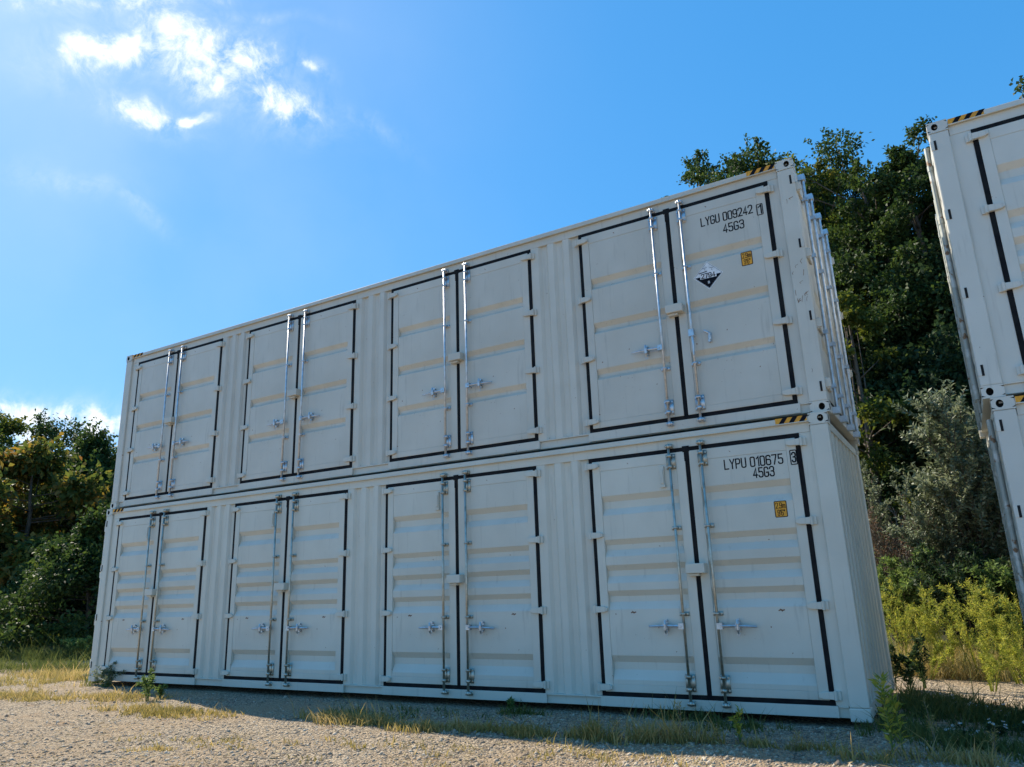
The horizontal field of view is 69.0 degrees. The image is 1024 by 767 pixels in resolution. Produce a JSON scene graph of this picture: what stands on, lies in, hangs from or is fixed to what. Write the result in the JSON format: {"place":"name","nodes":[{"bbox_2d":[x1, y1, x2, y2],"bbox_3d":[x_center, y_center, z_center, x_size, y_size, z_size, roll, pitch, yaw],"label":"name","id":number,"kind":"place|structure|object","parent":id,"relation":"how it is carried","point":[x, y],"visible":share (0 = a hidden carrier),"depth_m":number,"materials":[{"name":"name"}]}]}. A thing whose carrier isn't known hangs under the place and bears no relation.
{"place":"outdoors","nodes":[
{"label":"outdoors","id":0,"kind":"place"},
{"bbox_2d":[0,616,1023,766],"bbox_3d":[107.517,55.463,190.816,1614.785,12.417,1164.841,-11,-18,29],"label":"ground","id":1,"kind":"structure","parent":0,"point":[1011,688],"depth_m":7.82,"materials":[{"name":"beige gravel"}]},
{"bbox_2d":[0,534,13,586],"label":"broadleaf tree","id":2,"kind":"object","parent":1,"relation":"on","point":[4,549],"visible":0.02,"depth_m":24.77,"materials":[{"name":"green plant"}]},
{"bbox_2d":[0,410,33,539],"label":"broadleaf tree","id":3,"kind":"object","parent":1,"relation":"on","point":[16,425],"visible":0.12,"depth_m":36.22,"materials":[{"name":"green plant"}]},
{"bbox_2d":[0,555,95,644],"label":"broadleaf tree","id":4,"kind":"object","parent":1,"relation":"on","point":[22,569],"visible":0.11,"depth_m":21.11,"materials":[{"name":"green plant"}]},
{"bbox_2d":[2,408,94,538],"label":"broadleaf tree","id":5,"kind":"object","parent":1,"relation":"on","point":[50,430],"visible":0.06,"depth_m":34.40,"materials":[{"name":"green plant"}]},
{"bbox_2d":[10,633,90,644],"bbox_3d":[-12.199,6.957,20.136,1.709,0.574,1.688,-4,-16,9],"label":"brush","id":6,"kind":"object","parent":1,"relation":"on","point":[50,635],"visible":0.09,"depth_m":19.77,"materials":[{"name":"green plant"}]},
{"bbox_2d":[0,499,111,658],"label":"broadleaf tree","id":7,"kind":"object","parent":1,"relation":"on","point":[74,563],"visible":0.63,"depth_m":19.34,"materials":[{"name":"green plant"}]},
{"bbox_2d":[0,431,113,593],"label":"broadleaf tree","id":8,"kind":"object","parent":1,"relation":"on","point":[30,461],"visible":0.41,"depth_m":25.92,"materials":[{"name":"green plant"}]},
{"bbox_2d":[4,417,118,537],"bbox_3d":[-16.984,5.448,29.537,6.873,8.399,8.367,-6,-16,13],"label":"broadleaf tree","id":9,"kind":"object","parent":1,"relation":"on","point":[92,449],"visible":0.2,"depth_m":29.61,"materials":[{"name":"green plant"}]},
{"bbox_2d":[32,641,90,651],"bbox_3d":[-10.950,6.576,18.460,1.564,0.389,1.539,-11,-18,29],"label":"brush","id":10,"kind":"object","parent":1,"relation":"on","point":[55,646],"visible":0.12,"depth_m":18.14,"materials":[{"name":"green plant"}]},
{"bbox_2d":[59,635,92,658],"bbox_3d":[-10.275,6.272,17.699,0.878,0.575,0.855,-5,-16,11],"label":"brush","id":11,"kind":"object","parent":1,"relation":"on","point":[77,644],"visible":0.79,"depth_m":17.54,"materials":[{"name":"green plant"}]},
{"bbox_2d":[83,660,125,686],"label":"weed","id":12,"kind":"object","parent":1,"relation":"on","point":[106,677],"visible":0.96,"depth_m":12.29,"materials":[{"name":"green plant"}]},
{"bbox_2d":[135,668,155,701],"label":"weed","id":13,"kind":"object","parent":1,"relation":"on","point":[148,685],"visible":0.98,"depth_m":10.51,"materials":[{"name":"green plant"}]},
{"bbox_2d":[154,683,168,697],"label":"weed","id":14,"kind":"object","parent":1,"relation":"on","point":[159,689],"visible":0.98,"depth_m":10.73,"materials":[{"name":"green plant"}]},
{"bbox_2d":[0,692,916,766],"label":"straw","id":15,"kind":"object","parent":1,"relation":"on","point":[543,759],"visible":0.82,"depth_m":6.76,"materials":[{"name":"beige plant"}]},
{"bbox_2d":[88,411,895,722],"bbox_3d":[-1.444,2.925,11.079,12.258,2.896,2.527,-11,-18,29],"label":"shipping container","id":16,"kind":"object","parent":1,"relation":"on","point":[724,569],"visible":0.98,"depth_m":8.80,"materials":[{"name":"white metal"}]},
{"bbox_2d":[100,511,159,679],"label":"door","id":17,"kind":"structure","parent":16,"relation":"in","point":[129,616],"depth_m":12.61,"materials":[{"name":"white paint"}]},
{"bbox_2d":[145,507,208,677],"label":"door","id":18,"kind":"structure","parent":16,"relation":"in","point":[175,616],"depth_m":12.02,"materials":[{"name":"white paint"}]},
{"bbox_2d":[220,495,288,685],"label":"door","id":19,"kind":"structure","parent":16,"relation":"in","point":[257,587],"depth_m":11.12,"materials":[{"name":"white paint"}]},
{"bbox_2d":[279,490,350,686],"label":"door","id":20,"kind":"structure","parent":16,"relation":"in","point":[314,613],"depth_m":10.53,"materials":[{"name":"white paint"}]},
{"bbox_2d":[379,473,463,694],"bbox_3d":[-1.181,2.539,9.598,1.345,2.691,0.170,-11,-18,29],"label":"door","id":21,"kind":"structure","parent":16,"relation":"in","point":[419,612],"depth_m":9.62,"materials":[{"name":"white paint"}]},
{"bbox_2d":[110,157,860,508],"bbox_3d":[-1.445,0.126,11.845,12.258,2.896,2.527,-11,-18,29],"label":"shipping container","id":22,"kind":"object","parent":16,"relation":"on","point":[712,305],"visible":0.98,"depth_m":9.64,"materials":[{"name":"white metal"}]},
{"bbox_2d":[122,349,176,499],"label":"door","id":23,"kind":"structure","parent":22,"relation":"in","point":[148,451],"depth_m":13.39,"materials":[{"name":"white paint"}]},
{"bbox_2d":[165,338,224,496],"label":"door","id":24,"kind":"structure","parent":22,"relation":"in","point":[194,433],"depth_m":12.80,"materials":[{"name":"white paint"}]},
{"bbox_2d":[237,314,300,483],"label":"door","id":25,"kind":"structure","parent":22,"relation":"in","point":[272,392],"depth_m":11.91,"materials":[{"name":"white paint"}]},
{"bbox_2d":[292,300,358,478],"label":"door","id":26,"kind":"structure","parent":22,"relation":"in","point":[326,355],"depth_m":11.32,"materials":[{"name":"white paint"}]},
{"bbox_2d":[386,269,463,461],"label":"door","id":27,"kind":"structure","parent":22,"relation":"in","point":[425,357],"depth_m":10.41,"materials":[{"name":"white paint"}]},
{"bbox_2d":[454,249,541,454],"bbox_3d":[-0.228,-0.441,9.825,1.288,2.691,0.163,-11,-18,29],"label":"door","id":28,"kind":"structure","parent":22,"relation":"in","point":[497,393],"depth_m":9.82,"materials":[{"name":"white paint"}]},
{"bbox_2d":[574,208,684,432],"bbox_3d":[1.401,-0.753,8.895,1.346,2.691,0.170,-11,-18,29],"label":"door","id":29,"kind":"structure","parent":22,"relation":"in","point":[631,358],"depth_m":8.91,"materials":[{"name":"white paint"}]},
{"bbox_2d":[663,181,802,422],"bbox_3d":[2.406,-0.943,8.330,1.288,2.691,0.157,-11,-18,29],"label":"door","id":30,"kind":"structure","parent":22,"relation":"in","point":[734,351],"depth_m":8.33,"materials":[{"name":"white paint"}]},
{"bbox_2d":[795,173,848,422],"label":"end door","id":31,"kind":"structure","parent":22,"relation":"in","point":[813,253],"depth_m":8.38,"materials":[{"name":"white paint"}]},
{"bbox_2d":[815,212,860,437],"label":"end door","id":32,"kind":"structure","parent":22,"relation":"in","point":[844,370],"depth_m":9.39,"materials":[{"name":"white paint"}]},
{"bbox_2d":[453,466,549,695],"bbox_3d":[-0.177,2.348,9.031,1.288,2.691,0.163,-11,-18,29],"label":"door","id":33,"kind":"structure","parent":16,"relation":"in","point":[499,609],"depth_m":9.03,"materials":[{"name":"white paint"}]},
{"bbox_2d":[583,444,707,706],"bbox_3d":[1.452,2.036,8.101,1.345,2.691,0.170,-11,-18,29],"label":"door","id":34,"kind":"structure","parent":16,"relation":"in","point":[647,608],"depth_m":8.11,"materials":[{"name":"white paint"}]},
{"bbox_2d":[682,433,841,707],"bbox_3d":[2.456,1.846,7.534,1.288,2.691,0.163,-11,-18,29],"label":"door","id":35,"kind":"structure","parent":16,"relation":"in","point":[761,605],"depth_m":7.53,"materials":[{"name":"white paint"}]},
{"bbox_2d":[506,695,515,708],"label":"weed","id":36,"kind":"object","parent":1,"relation":"on","point":[510,702],"visible":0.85,"depth_m":8.50,"materials":[{"name":"green plant"}]},
{"bbox_2d":[0,621,1023,766],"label":"dry grass","id":37,"kind":"structure","parent":1,"relation":"on","point":[592,732],"depth_m":7.52,"materials":[{"name":"beige plant"}]},
{"bbox_2d":[0,628,1023,763],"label":"green grass","id":38,"kind":"structure","parent":1,"relation":"on","point":[940,707],"depth_m":7.29,"materials":[{"name":"green plant"}]},
{"bbox_2d":[607,716,621,735],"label":"weed","id":39,"kind":"object","parent":1,"relation":"on","point":[609,720],"visible":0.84,"depth_m":6.89,"materials":[{"name":"green plant"}]},
{"bbox_2d":[674,699,685,742],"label":"weed","id":40,"kind":"object","parent":1,"relation":"on","point":[680,719],"visible":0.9,"depth_m":6.67,"materials":[{"name":"green plant"}]},
{"bbox_2d":[661,149,727,197],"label":"broadleaf tree","id":41,"kind":"object","parent":1,"relation":"on","point":[703,172],"visible":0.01,"depth_m":30.32,"materials":[{"name":"green plant"}]},
{"bbox_2d":[705,719,720,742],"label":"weed","id":42,"kind":"object","parent":1,"relation":"on","point":[710,722],"visible":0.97,"depth_m":6.49,"materials":[{"name":"green plant"}]},
{"bbox_2d":[728,704,742,742],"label":"weed","id":43,"kind":"object","parent":1,"relation":"on","point":[738,727],"visible":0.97,"depth_m":6.49,"materials":[{"name":"green plant"}]},
{"bbox_2d":[709,133,836,252],"bbox_3d":[9.085,-0.821,25.183,6.350,16.338,6.880,-11,-18,29],"label":"broadleaf tree","id":44,"kind":"object","parent":1,"relation":"on","point":[735,166],"visible":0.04,"depth_m":26.04,"materials":[{"name":"green plant"}]},
{"bbox_2d":[787,729,802,750],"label":"weed","id":45,"kind":"object","parent":1,"relation":"on","point":[796,739],"visible":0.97,"depth_m":6.13,"materials":[{"name":"green plant"}]},
{"bbox_2d":[765,151,933,613],"bbox_3d":[9.788,-0.474,22.345,6.477,14.278,6.872,-11,-18,29],"label":"broadleaf tree","id":46,"kind":"object","parent":1,"relation":"on","point":[819,165],"visible":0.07,"depth_m":21.82,"materials":[{"name":"green plant"}]},
{"bbox_2d":[796,127,958,617],"bbox_3d":[10.539,-1.136,20.054,7.095,14.256,6.774,-11,-18,29],"label":"broadleaf tree","id":47,"kind":"object","parent":1,"relation":"on","point":[856,253],"visible":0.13,"depth_m":20.09,"materials":[{"name":"green plant"}]},
{"bbox_2d":[860,458,902,642],"bbox_3d":[7.160,3.137,14.446,0.832,3.596,0.941,-7,-16,18],"label":"shrub","id":48,"kind":"object","parent":1,"relation":"on","point":[873,499],"visible":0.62,"depth_m":14.62,"materials":[{"name":"green plant"}]},
{"bbox_2d":[868,671,898,757],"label":"weed","id":49,"kind":"object","parent":1,"relation":"on","point":[882,694],"visible":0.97,"depth_m":5.83,"materials":[{"name":"green plant"}]},
{"bbox_2d":[837,285,936,592],"bbox_3d":[7.917,1.386,16.752,3.082,8.080,3.120,-11,-18,29],"label":"broadleaf tree","id":50,"kind":"object","parent":1,"relation":"on","point":[852,311],"visible":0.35,"depth_m":16.84,"materials":[{"name":"green plant"}]},
{"bbox_2d":[886,688,912,753],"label":"weed","id":51,"kind":"object","parent":1,"relation":"on","point":[894,703],"visible":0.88,"depth_m":5.89,"materials":[{"name":"green plant"}]},
{"bbox_2d":[888,644,910,689],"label":"weed","id":52,"kind":"object","parent":1,"relation":"on","point":[894,656],"visible":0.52,"depth_m":8.95,"materials":[{"name":"green plant"}]},
{"bbox_2d":[881,590,931,663],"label":"feathery weed","id":53,"kind":"object","parent":1,"relation":"on","point":[903,619],"visible":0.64,"depth_m":10.46,"materials":[{"name":"green plant"}]},
{"bbox_2d":[895,653,918,689],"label":"weed","id":54,"kind":"object","parent":1,"relation":"on","point":[910,669],"visible":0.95,"depth_m":8.85,"materials":[{"name":"green plant"}]},
{"bbox_2d":[845,114,971,544],"bbox_3d":[10.650,-0.709,18.575,4.954,12.786,4.676,-11,-18,29],"label":"broadleaf tree","id":55,"kind":"object","parent":1,"relation":"on","point":[902,194],"visible":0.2,"depth_m":19.31,"materials":[{"name":"green plant"}]},
{"bbox_2d":[873,541,953,650],"bbox_3d":[6.599,3.735,12.972,2.064,1.841,2.023,-11,-18,29],"label":"shrub","id":56,"kind":"object","parent":1,"relation":"on","point":[896,573],"visible":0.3,"depth_m":12.63,"materials":[{"name":"green plant"}]},
{"bbox_2d":[867,494,963,642],"bbox_3d":[7.530,3.527,14.462,3.122,2.855,3.092,-11,-18,29],"label":"shrub","id":57,"kind":"object","parent":1,"relation":"on","point":[901,547],"visible":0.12,"depth_m":14.19,"materials":[{"name":"green plant"}]},
{"bbox_2d":[883,577,950,660],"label":"feathery weed","id":58,"kind":"object","parent":1,"relation":"on","point":[923,604],"visible":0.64,"depth_m":10.76,"materials":[{"name":"green plant"}]},
{"bbox_2d":[850,282,986,624],"bbox_3d":[9.414,1.573,17.816,6.327,8.159,5.489,-11,-18,29],"label":"broadleaf tree","id":59,"kind":"object","parent":1,"relation":"on","point":[900,338],"visible":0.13,"depth_m":17.50,"materials":[{"name":"green plant"}]},
{"bbox_2d":[906,631,930,688],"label":"weed","id":60,"kind":"object","parent":1,"relation":"on","point":[916,652],"visible":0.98,"depth_m":9.04,"materials":[{"name":"green plant"}]},
{"bbox_2d":[920,698,941,744],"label":"weed","id":61,"kind":"object","parent":1,"relation":"on","point":[931,727],"visible":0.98,"depth_m":6.03,"materials":[{"name":"green plant"}]},
{"bbox_2d":[881,461,980,650],"bbox_3d":[7.293,2.998,12.958,1.637,3.171,1.466,-4,-16,7],"label":"shrub","id":62,"kind":"object","parent":1,"relation":"on","point":[945,548],"visible":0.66,"depth_m":12.83,"materials":[{"name":"green plant"}]},
{"bbox_2d":[903,639,959,679],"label":"feathery weed","id":63,"kind":"object","parent":1,"relation":"on","point":[936,651],"visible":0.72,"depth_m":9.91,"materials":[{"name":"green plant"}]},
{"bbox_2d":[860,230,1009,589],"bbox_3d":[10.665,0.709,17.041,6.511,9.364,6.269,-11,-18,29],"label":"broadleaf tree","id":64,"kind":"object","parent":1,"relation":"on","point":[934,368],"visible":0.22,"depth_m":16.73,"materials":[{"name":"green plant"}]},
{"bbox_2d":[910,600,987,671],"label":"feathery weed","id":65,"kind":"object","parent":1,"relation":"on","point":[931,629],"visible":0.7,"depth_m":10.26,"materials":[{"name":"green plant"}]},
{"bbox_2d":[889,379,1011,650],"bbox_3d":[7.969,2.200,13.107,2.319,4.774,1.684,-2,-15,1],"label":"shrub","id":66,"kind":"object","parent":1,"relation":"on","point":[940,432],"visible":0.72,"depth_m":13.02,"materials":[{"name":"green plant"}]},
{"bbox_2d":[901,539,1017,650],"bbox_3d":[7.478,3.404,11.914,2.100,1.880,2.316,-11,-18,29],"label":"shrub","id":67,"kind":"object","parent":1,"relation":"on","point":[939,571],"visible":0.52,"depth_m":11.90,"materials":[{"name":"green plant"}]},
{"bbox_2d":[928,583,1009,677],"bbox_3d":[6.215,3.303,10.008,0.763,1.271,0.975,2,-16,-13],"label":"feathery weed","id":68,"kind":"object","parent":1,"relation":"on","point":[961,627],"visible":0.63,"depth_m":10.05,"materials":[{"name":"green plant"}]},
{"bbox_2d":[945,722,995,739],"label":"flowering weed","id":69,"kind":"object","parent":1,"relation":"on","point":[964,731],"visible":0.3,"depth_m":6.40,"materials":[{"name":"green plant"}]},
{"bbox_2d":[952,423,1011,569],"bbox_3d":[8.891,2.518,12.834,1.972,3.876,1.952,5,-17,-23],"label":"shrub","id":70,"kind":"object","parent":1,"relation":"on","point":[989,479],"visible":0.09,"depth_m":12.95,"materials":[{"name":"green plant"}]},
{"bbox_2d":[945,558,1023,646],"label":"shrub","id":71,"kind":"object","parent":1,"relation":"on","point":[1005,573],"visible":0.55,"depth_m":11.50,"materials":[{"name":"green plant"}]},
{"bbox_2d":[961,699,1008,711],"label":"flowering weed","id":72,"kind":"object","parent":1,"relation":"on","point":[986,705],"visible":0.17,"depth_m":7.46,"materials":[{"name":"green plant"}]},
{"bbox_2d":[957,576,1023,683],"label":"feathery weed","id":73,"kind":"object","parent":1,"relation":"on","point":[1005,602],"visible":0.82,"depth_m":9.56,"materials":[{"name":"green plant"}]},
{"bbox_2d":[982,722,998,756],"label":"weed","id":74,"kind":"object","parent":1,"relation":"on","point":[994,743],"visible":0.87,"depth_m":5.70,"materials":[{"name":"green plant"}]},
{"bbox_2d":[973,635,1013,691],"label":"feathery weed","id":75,"kind":"object","parent":1,"relation":"on","point":[990,667],"visible":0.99,"depth_m":8.88,"materials":[{"name":"green plant"}]},
{"bbox_2d":[979,614,1023,681],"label":"feathery weed","id":76,"kind":"object","parent":1,"relation":"on","point":[1015,653],"visible":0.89,"depth_m":9.21,"materials":[{"name":"green plant"}]},
{"bbox_2d":[983,718,1023,736],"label":"flowering weed","id":77,"kind":"object","parent":1,"relation":"on","point":[999,727],"visible":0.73,"depth_m":6.53,"materials":[{"name":"green plant"}]},
{"bbox_2d":[986,395,1023,621],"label":"shipping container","id":78,"kind":"object","parent":1,"relation":"on","point":[1005,436],"visible":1,"depth_m":6.70,"materials":[{"name":"white metal"}]},
{"bbox_2d":[924,98,1023,438],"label":"shipping container","id":79,"kind":"object","parent":78,"relation":"on","point":[975,163],"visible":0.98,"depth_m":7.18,"materials":[{"name":"white metal"}]},
{"bbox_2d":[924,148,981,412],"bbox_3d":[4.633,-1.073,7.798,0.124,2.746,1.045,-11,-18,29],"label":"end door","id":80,"kind":"structure","parent":79,"relation":"in","point":[958,303],"depth_m":7.43,"materials":[{"name":"white paint"}]},
{"bbox_2d":[933,200,981,430],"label":"end door","id":81,"kind":"structure","parent":79,"relation":"in","point":[978,415],"depth_m":8.75,"materials":[{"name":"white paint"}]},
{"bbox_2d":[965,115,1023,374],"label":"door","id":82,"kind":"structure","parent":79,"relation":"in","point":[999,146],"depth_m":7.13,"materials":[{"name":"white paint"}]},
{"bbox_2d":[986,418,1023,601],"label":"end door","id":83,"kind":"structure","parent":78,"relation":"in","point":[994,443],"depth_m":6.77,"materials":[{"name":"white paint"}]},
{"bbox_2d":[988,440,1023,621],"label":"end door","id":84,"kind":"structure","parent":78,"relation":"in","point":[1021,603],"depth_m":8.04,"materials":[{"name":"white paint"}]},
{"bbox_2d":[996,704,1023,718],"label":"flowering weed","id":85,"kind":"object","parent":1,"relation":"on","point":[1011,712],"visible":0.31,"depth_m":7.14,"materials":[{"name":"green plant"}]},
{"bbox_2d":[1009,75,1023,98],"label":"broadleaf tree","id":86,"kind":"object","parent":1,"relation":"on","point":[1020,85],"visible":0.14,"depth_m":19.52,"materials":[{"name":"green plant"}]},
{"bbox_2d":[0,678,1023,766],"bbox_3d":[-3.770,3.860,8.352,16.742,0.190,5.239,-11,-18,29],"label":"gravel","id":87,"kind":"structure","parent":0,"point":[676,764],"depth_m":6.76,"materials":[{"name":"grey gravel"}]},
{"bbox_2d":[0,0,1023,454],"label":"sky","id":88,"kind":"structure","parent":0,"point":[172,171],"materials":[{"name":"blue"}]}
]}

